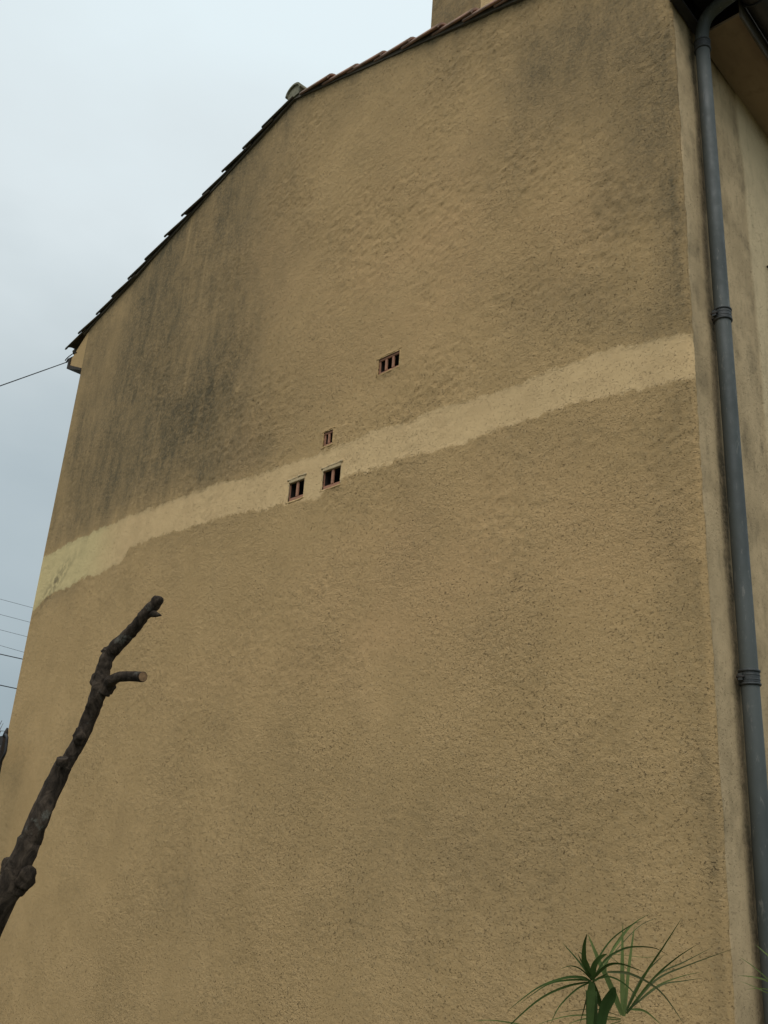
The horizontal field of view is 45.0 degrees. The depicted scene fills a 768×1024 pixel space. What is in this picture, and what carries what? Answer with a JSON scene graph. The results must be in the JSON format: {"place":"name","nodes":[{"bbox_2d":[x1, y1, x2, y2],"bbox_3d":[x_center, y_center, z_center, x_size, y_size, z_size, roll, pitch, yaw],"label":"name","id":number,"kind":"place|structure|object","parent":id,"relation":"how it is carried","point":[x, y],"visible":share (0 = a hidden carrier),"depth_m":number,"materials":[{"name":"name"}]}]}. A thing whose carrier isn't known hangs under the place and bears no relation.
{"place":"outdoors","nodes":[
{"label":"outdoors","id":0,"kind":"place"},
{"bbox_2d":[0,0,432,735],"label":"sky","id":1,"kind":"structure","parent":0,"point":[117,117],"materials":[{"name":"white"}]},
{"bbox_3d":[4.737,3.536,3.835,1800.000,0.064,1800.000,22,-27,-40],"label":"ground","id":2,"kind":"structure","parent":0,"visible":0},
{"bbox_2d":[0,595,163,936],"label":"pruned tree","id":3,"kind":"object","parent":2,"relation":"on","point":[18,872],"visible":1,"depth_m":3.16,"materials":[{"name":"brown plant"}]},
{"bbox_2d":[0,728,8,771],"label":"branch","id":4,"kind":"object","parent":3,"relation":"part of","point":[4,737],"visible":1,"depth_m":8.37,"materials":[{"name":"brown wood"}]},
{"bbox_2d":[0,0,767,1023],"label":"house","id":5,"kind":"structure","parent":2,"relation":"on","point":[412,486],"depth_m":5.70,"materials":[{"name":"stucco plaster"},{"name":"terracotta tile"},{"name":"painted metal"}]},
{"bbox_2d":[0,362,66,385],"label":"service cable","id":6,"kind":"object","parent":5,"relation":"attached to","point":[32,374],"visible":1,"depth_m":10.16,"materials":[{"name":"black rubber"}]},
{"bbox_2d":[510,921,666,1023],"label":"spiky plant","id":7,"kind":"object","parent":2,"relation":"on","point":[593,1002],"visible":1,"depth_m":2.24,"materials":[{"name":"green plant"}]},
{"bbox_2d":[473,914,731,1023],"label":"spiky plant","id":8,"kind":"object","parent":2,"relation":"on","point":[623,1008],"visible":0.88,"depth_m":2.49,"materials":[{"name":"green plant"}]},
{"bbox_2d":[738,945,767,992],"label":"spiky plant","id":9,"kind":"object","parent":2,"relation":"on","point":[758,977],"visible":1,"depth_m":2.40,"materials":[{"name":"green plant"}]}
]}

